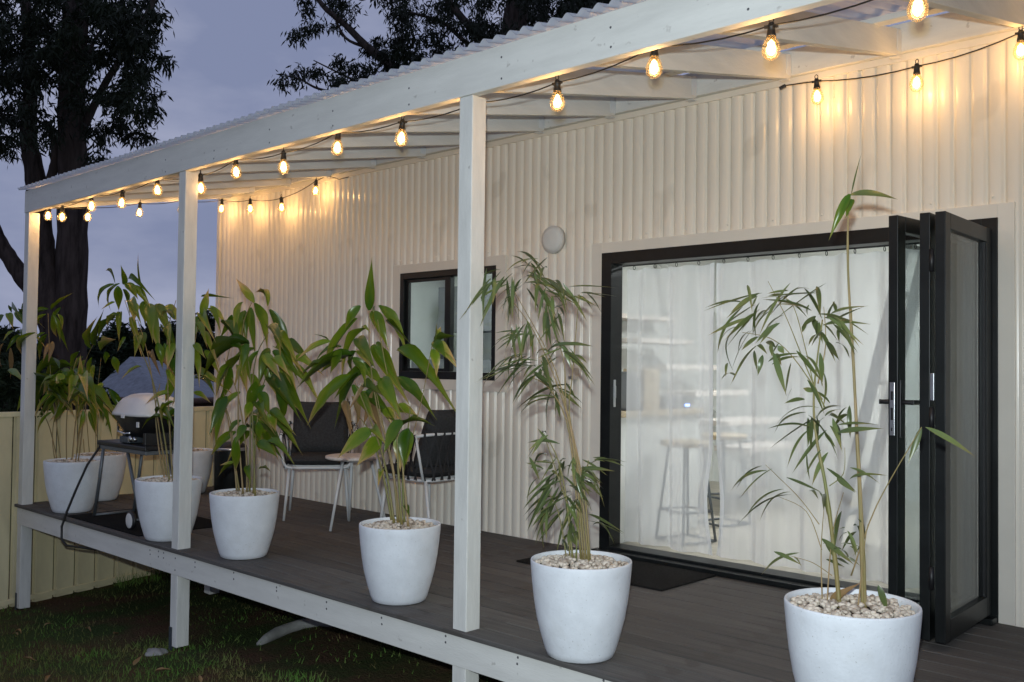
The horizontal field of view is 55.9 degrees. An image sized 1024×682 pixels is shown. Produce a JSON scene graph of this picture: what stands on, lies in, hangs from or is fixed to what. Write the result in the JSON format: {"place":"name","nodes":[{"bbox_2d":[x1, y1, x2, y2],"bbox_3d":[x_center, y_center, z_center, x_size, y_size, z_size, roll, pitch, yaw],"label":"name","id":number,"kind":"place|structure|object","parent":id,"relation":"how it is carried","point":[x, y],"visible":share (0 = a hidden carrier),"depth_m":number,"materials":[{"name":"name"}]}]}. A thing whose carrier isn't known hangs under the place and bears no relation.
{"place":"outdoors","nodes":[
{"label":"outdoors","id":0,"kind":"place"},
{"bbox_2d":[0,420,502,681],"bbox_3d":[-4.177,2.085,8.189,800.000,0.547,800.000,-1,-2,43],"label":"ground","id":1,"kind":"structure","parent":0,"point":[156,625],"depth_m":6.54,"materials":[{"name":"plant"}]},
{"bbox_2d":[0,323,46,447],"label":"bush","id":2,"kind":"object","parent":1,"relation":"on","point":[10,390],"visible":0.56,"depth_m":12.24,"materials":[{"name":"green plant"}]},
{"bbox_2d":[35,358,118,425],"bbox_3d":[-10.229,1.438,22.013,2.348,2.276,4.799,1,-2,-28],"label":"bush","id":3,"kind":"object","parent":1,"relation":"on","point":[96,376],"visible":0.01,"depth_m":20.98,"materials":[{"name":"green plant"}]},
{"bbox_2d":[0,0,179,435],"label":"gum tree","id":4,"kind":"object","parent":1,"relation":"on","point":[71,57],"visible":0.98,"depth_m":14.60,"materials":[{"name":"black plant"}]},
{"bbox_2d":[36,321,162,362],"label":"distant trees","id":5,"kind":"object","parent":1,"relation":"on","point":[42,355],"depth_m":90.52,"materials":[{"name":"green plant"}]},
{"bbox_2d":[0,406,213,608],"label":"fence","id":6,"kind":"object","parent":1,"relation":"on","point":[108,567],"visible":0.27,"depth_m":8.65,"materials":[{"name":"beige metal"}]},
{"bbox_2d":[87,319,175,382],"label":"bush","id":7,"kind":"object","parent":1,"relation":"on","point":[124,353],"visible":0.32,"depth_m":48.31,"materials":[{"name":"green plant"}]},
{"bbox_2d":[133,657,140,664],"bbox_3d":[-2.333,1.986,6.022,0.033,0.011,0.137,-4,8,1],"label":"fallen leaf","id":8,"kind":"object","parent":1,"relation":"on","point":[135,661],"visible":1,"depth_m":6.00,"materials":[{"name":"brown plant"}]},
{"bbox_2d":[145,648,167,655],"bbox_3d":[-2.318,2.028,6.276,0.161,0.062,0.145,1,-1,1],"label":"stone","id":9,"kind":"object","parent":1,"relation":"on","point":[157,651],"visible":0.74,"depth_m":6.24,"materials":[{"name":"grey stone"}]},
{"bbox_2d":[102,357,213,406],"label":"neighbour house","id":10,"kind":"structure","parent":1,"relation":"on","point":[137,380],"depth_m":35.23,"materials":[{"name":"blue tile"}]},
{"bbox_2d":[155,667,168,670],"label":"fallen leaf","id":11,"kind":"object","parent":1,"relation":"on","point":[160,668],"visible":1,"depth_m":5.78,"materials":[{"name":"brown plant"}]},
{"bbox_2d":[162,310,214,381],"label":"bush","id":12,"kind":"object","parent":1,"relation":"on","point":[200,339],"visible":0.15,"depth_m":49.49,"materials":[{"name":"green plant"}]},
{"bbox_2d":[256,618,333,644],"bbox_3d":[-1.467,1.960,6.526,0.262,0.100,0.601,-1,-2,43],"label":"log","id":13,"kind":"object","parent":1,"relation":"on","point":[275,633],"visible":0.79,"depth_m":6.56,"materials":[{"name":"wood"}]},
{"bbox_2d":[267,0,610,96],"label":"gum tree","id":14,"kind":"object","parent":1,"relation":"on","point":[515,16],"visible":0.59,"depth_m":18.44,"materials":[{"name":"green plant"}]},
{"bbox_2d":[14,486,1023,681],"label":"deck","id":15,"kind":"structure","parent":1,"relation":"on","point":[309,564],"depth_m":4.96,"materials":[{"name":"wood"}]},
{"bbox_2d":[43,457,99,513],"bbox_3d":[-3.599,1.179,7.909,0.447,0.427,0.447,-1,-2,43],"label":"plant pot","id":16,"kind":"object","parent":15,"relation":"on","point":[62,476],"visible":0.91,"depth_m":7.75,"materials":[{"name":"ceramic"}]},
{"bbox_2d":[0,293,120,461],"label":"bamboo plant","id":17,"kind":"object","parent":16,"relation":"in","point":[63,389],"visible":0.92,"depth_m":8.08,"materials":[{"name":"green plant"}]},
{"bbox_2d":[74,452,126,500],"bbox_3d":[-3.667,1.202,8.593,0.434,0.415,0.434,-1,-2,43],"label":"plant pot","id":18,"kind":"object","parent":15,"relation":"on","point":[114,465],"visible":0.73,"depth_m":8.49,"materials":[{"name":"ceramic"}]},
{"bbox_2d":[70,310,119,452],"bbox_3d":[-3.830,0.383,8.844,0.435,1.324,1.389,2,-2,-40],"label":"bamboo plant","id":19,"kind":"object","parent":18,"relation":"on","point":[88,336],"visible":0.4,"depth_m":8.61,"materials":[{"name":"green plant"}]},
{"bbox_2d":[67,509,211,535],"bbox_3d":[-2.823,1.387,7.475,1.240,0.007,0.730,-1,-2,43],"label":"barbecue mat","id":20,"kind":"object","parent":15,"relation":"on","point":[117,521],"visible":0.35,"depth_m":7.37,"materials":[{"name":"black rubber"}]},
{"bbox_2d":[93,439,173,528],"bbox_3d":[-2.890,1.084,7.447,0.892,0.609,0.452,-1,-2,43],"label":"barbecue stand","id":21,"kind":"object","parent":20,"relation":"on","point":[141,449],"visible":0.49,"depth_m":7.27,"materials":[{"name":"black plastic"}]},
{"bbox_2d":[60,445,99,550],"bbox_3d":[-3.226,1.200,7.448,0.568,0.788,0.215,0,-2,35],"label":"gas hose","id":22,"kind":"object","parent":21,"relation":"hanging from","point":[72,498],"visible":0.91,"depth_m":7.51,"materials":[{"name":"black rubber"}]},
{"bbox_2d":[112,393,174,444],"bbox_3d":[-2.778,0.592,7.381,0.572,0.383,0.437,-1,-2,43],"label":"barbecue","id":23,"kind":"object","parent":21,"relation":"on","point":[131,413],"visible":0.78,"depth_m":7.21,"materials":[{"name":"black metal"}]},
{"bbox_2d":[135,475,201,541],"bbox_3d":[-2.398,1.162,6.735,0.447,0.427,0.447,-1,-2,43],"label":"plant pot","id":24,"kind":"object","parent":15,"relation":"on","point":[154,498],"visible":0.6,"depth_m":6.56,"materials":[{"name":"ceramic"}]},
{"bbox_2d":[97,262,240,480],"bbox_3d":[-2.562,0.148,6.964,0.465,1.692,2.556,2,-2,-43],"label":"bamboo plant","id":25,"kind":"object","parent":24,"relation":"in","point":[151,314],"visible":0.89,"depth_m":6.78,"materials":[{"name":"green plant"}]},
{"bbox_2d":[165,448,212,492],"bbox_3d":[-3.044,1.223,9.104,0.434,0.415,0.434,-1,-2,43],"label":"plant pot","id":26,"kind":"object","parent":15,"relation":"on","point":[202,459],"visible":0.36,"depth_m":9.00,"materials":[{"name":"ceramic"}]},
{"bbox_2d":[214,441,247,490],"bbox_3d":[-2.662,1.193,9.129,0.306,0.482,0.306,-1,-2,43],"label":"rubbish bin","id":27,"kind":"object","parent":15,"relation":"on","point":[225,479],"visible":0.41,"depth_m":9.00,"materials":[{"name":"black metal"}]},
{"bbox_2d":[209,488,279,559],"bbox_3d":[-1.708,1.162,6.155,0.433,0.415,0.433,-1,-2,43],"label":"plant pot","id":28,"kind":"object","parent":15,"relation":"on","point":[243,525],"visible":0.96,"depth_m":6.00,"materials":[{"name":"ceramic"}]},
{"bbox_2d":[202,279,322,495],"bbox_3d":[-1.564,0.282,6.144,1.372,1.384,0.533,-1,-2,43],"label":"bamboo plant","id":29,"kind":"object","parent":28,"relation":"in","point":[265,436],"visible":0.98,"depth_m":6.11,"materials":[{"name":"green plant"}]},
{"bbox_2d":[279,401,357,520],"bbox_3d":[-1.564,0.955,7.832,0.617,0.917,0.569,1,-2,-8],"label":"patio chair","id":30,"kind":"object","parent":15,"relation":"on","point":[321,437],"visible":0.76,"depth_m":7.89,"materials":[{"name":"grey fabric"}]},
{"bbox_2d":[325,453,385,530],"bbox_3d":[-1.218,1.135,7.292,0.474,0.541,0.471,-1,-2,43],"label":"side table","id":31,"kind":"object","parent":15,"relation":"on","point":[351,458],"visible":0.81,"depth_m":7.21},
{"bbox_2d":[359,517,440,605],"bbox_3d":[-0.590,1.149,5.059,0.427,0.408,0.427,-1,-2,43],"label":"plant pot","id":32,"kind":"object","parent":15,"relation":"on","point":[399,561],"visible":0.87,"depth_m":4.91,"materials":[{"name":"ceramic"}]},
{"bbox_2d":[296,260,455,525],"bbox_3d":[-0.725,0.255,5.250,1.545,1.409,0.474,-1,-2,43],"label":"bamboo plant","id":33,"kind":"object","parent":32,"relation":"in","point":[369,401],"visible":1,"depth_m":5.21,"materials":[{"name":"green plant"}]},
{"bbox_2d":[376,409,455,518],"bbox_3d":[-0.600,0.947,7.069,0.586,0.917,0.622,-1,-2,43],"label":"patio chair","id":34,"kind":"object","parent":15,"relation":"on","point":[434,459],"visible":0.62,"depth_m":6.82,"materials":[{"name":"grey fabric"}]},
{"bbox_2d":[531,550,631,663],"bbox_3d":[0.294,1.132,4.131,0.434,0.415,0.434,-1,-2,43],"label":"plant pot","id":35,"kind":"object","parent":15,"relation":"on","point":[581,606],"visible":0.91,"depth_m":3.98,"materials":[{"name":"ceramic"}]},
{"bbox_2d":[460,251,624,560],"bbox_3d":[0.093,0.269,4.384,0.535,1.425,1.217,2,-2,-41],"label":"bamboo plant","id":36,"kind":"object","parent":35,"relation":"in","point":[560,290],"visible":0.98,"depth_m":4.23,"materials":[{"name":"green plant"}]},
{"bbox_2d":[516,549,715,590],"bbox_3d":[0.615,1.384,5.883,1.100,0.011,0.555,-1,-2,43],"label":"doormat","id":37,"kind":"object","parent":15,"relation":"on","point":[653,576],"visible":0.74,"depth_m":5.66,"materials":[{"name":"black fabric"}]},
{"bbox_2d":[784,587,922,681],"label":"plant pot","id":38,"kind":"object","parent":15,"relation":"on","point":[849,639],"visible":0.88,"depth_m":3.19,"materials":[{"name":"ceramic"}]},
{"bbox_2d":[705,156,973,607],"bbox_3d":[1.096,0.151,3.439,0.466,1.619,1.128,2,-2,-39],"label":"bamboo plant","id":39,"kind":"object","parent":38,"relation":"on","point":[846,204],"visible":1,"depth_m":3.42,"materials":[{"name":"green plant"}]},
{"bbox_2d":[15,0,1023,681],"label":"verandah","id":40,"kind":"object","parent":1,"relation":"on","point":[471,80],"visible":0.98,"depth_m":5.16,"materials":[{"name":"white wood"}]},
{"bbox_2d":[46,0,928,219],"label":"festoon lights","id":41,"kind":"object","parent":40,"relation":"attached to","point":[917,10],"visible":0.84,"depth_m":5.01,"materials":[{"name":"black plastic"}]},
{"bbox_2d":[779,27,1023,104],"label":"festoon lights","id":42,"kind":"object","parent":40,"relation":"hanging from","point":[1020,52],"visible":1,"depth_m":4.93,"materials":[{"name":"black plastic"}]},
{"bbox_2d":[527,0,609,26],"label":"gum tree","id":43,"kind":"object","parent":1,"relation":"on","point":[548,16],"visible":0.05,"depth_m":23.00,"materials":[{"name":"green plant"}]},
{"bbox_2d":[213,30,1023,643],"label":"cabin","id":44,"kind":"object","parent":1,"relation":"on","point":[761,170],"visible":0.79,"depth_m":6.04,"materials":[{"name":"beige metal"}]},
{"bbox_2d":[399,265,495,380],"bbox_3d":[-0.497,-0.128,7.569,1.108,0.858,0.082,-1,-2,43],"label":"window","id":45,"kind":"structure","parent":44,"relation":"in","point":[449,275],"depth_m":7.58,"materials":[{"name":"black metal"}]},
{"bbox_2d":[438,285,491,332],"bbox_3d":[-0.083,-0.372,10.938,1.800,0.530,0.400,-1,-2,43],"label":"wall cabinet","id":46,"kind":"object","parent":44,"relation":"attached to","point":[487,324],"depth_m":11.21,"materials":[{"name":"white"}]},
{"bbox_2d":[454,274,491,358],"bbox_3d":[0.284,0.213,10.954,2.900,2.610,0.060,-1,-2,43],"label":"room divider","id":47,"kind":"object","parent":44,"relation":"on","point":[486,345],"depth_m":11.49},
{"bbox_2d":[541,226,564,253],"bbox_3d":[0.283,-0.713,6.779,0.196,0.196,0.055,-1,-2,43],"label":"wall light","id":48,"kind":"object","parent":44,"relation":"attached to","point":[553,240],"visible":1,"depth_m":6.75,"materials":[{"name":"white plastic"}]},
{"bbox_2d":[567,367,577,379],"bbox_3d":[0.415,0.223,6.620,0.065,0.085,0.050,-1,-2,43],"label":"outlet box","id":49,"kind":"object","parent":44,"relation":"attached to","point":[569,373],"visible":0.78,"depth_m":6.60,"materials":[{"name":"plastic"}]},
{"bbox_2d":[620,410,627,542],"bbox_3d":[0.893,0.970,7.285,0.620,0.920,1.060,-1,-2,43],"label":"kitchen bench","id":50,"kind":"object","parent":44,"relation":"on","point":[623,458],"visible":0.1,"depth_m":6.77,"materials":[{"name":"white wood"}]},
{"bbox_2d":[621,371,626,410],"bbox_3d":[0.831,0.361,6.981,0.160,0.279,0.140,-1,-2,43],"label":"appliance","id":51,"kind":"object","parent":50,"relation":"on","point":[623,387],"visible":0.23,"depth_m":6.91,"materials":[{"name":"white"}]},
{"bbox_2d":[622,264,716,450],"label":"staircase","id":52,"kind":"structure","parent":44,"relation":"on","point":[624,315],"depth_m":9.09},
{"bbox_2d":[708,482,716,542],"bbox_3d":[1.239,1.066,6.878,0.368,0.709,0.368,2,-2,-41],"label":"bar stool","id":53,"kind":"object","parent":44,"relation":"on","point":[710,510],"visible":0.06,"depth_m":6.82,"materials":[{"name":"black metal"}]},
{"bbox_2d":[707,432,719,526],"bbox_3d":[1.678,1.092,7.661,0.368,0.709,0.368,2,-2,-41],"label":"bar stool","id":54,"kind":"object","parent":44,"relation":"on","point":[714,438],"visible":0.06,"depth_m":7.58,"materials":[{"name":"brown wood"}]},
{"bbox_2d":[622,242,919,266],"bbox_3d":[1.646,-0.526,5.771,2.451,0.016,0.016,-1,-2,43],"label":"curtain rod","id":55,"kind":"object","parent":44,"relation":"attached to","point":[768,254],"visible":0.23,"depth_m":5.85,"materials":[{"name":"black plastic"}]},
{"bbox_2d":[624,261,714,555],"bbox_3d":[1.027,0.419,6.325,0.693,1.864,0.095,-1,-2,43],"label":"curtain","id":56,"kind":"object","parent":55,"relation":"hanging from","point":[669,400],"visible":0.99,"depth_m":6.36,"materials":[{"name":"white fabric"}]},
{"bbox_2d":[716,244,977,595],"bbox_3d":[1.895,0.408,5.495,1.708,1.864,0.099,-1,-2,43],"label":"curtain","id":57,"kind":"object","parent":55,"relation":"hanging from","point":[753,407],"visible":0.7,"depth_m":5.63,"materials":[{"name":"white fabric"}]},
{"bbox_2d":[879,215,963,603],"bbox_3d":[1.968,0.384,4.624,0.160,1.894,0.716,-1,-2,43],"label":"door panel","id":58,"kind":"structure","parent":44,"relation":"in","point":[899,226],"depth_m":4.39,"materials":[{"name":"black metal"}]},
{"bbox_2d":[919,212,976,640],"bbox_3d":[2.066,0.383,4.533,0.067,1.894,0.721,-1,-2,41],"label":"door panel","id":59,"kind":"structure","parent":44,"relation":"in","point":[927,220],"depth_m":4.31,"materials":[{"name":"black metal"}]},
{"bbox_2d":[935,211,991,643],"bbox_3d":[2.114,0.383,4.506,0.045,1.894,0.704,-1,-2,41],"label":"door panel","id":60,"kind":"structure","parent":44,"relation":"in","point":[949,624],"depth_m":4.29,"materials":[{"name":"black metal"}]},
{"bbox_2d":[411,359,490,371],"bbox_3d":[-0.096,0.861,10.835,2.500,1.300,0.600,-1,-2,43],"label":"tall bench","id":61,"kind":"object","parent":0,"point":[486,365],"visible":0.04,"depth_m":10.97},
{"bbox_2d":[0,0,948,343],"label":"sky","id":62,"kind":"structure","parent":0,"point":[226,53],"materials":[{"name":"blue"}]},
{"bbox_2d":[905,245,919,249],"bbox_3d":[2.586,0.151,6.632,0.675,2.579,0.390,-1,-2,43],"label":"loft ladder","id":63,"kind":"object","parent":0,"point":[910,247],"visible":0.01,"depth_m":6.39,"materials":[{"name":"white"}]}
]}

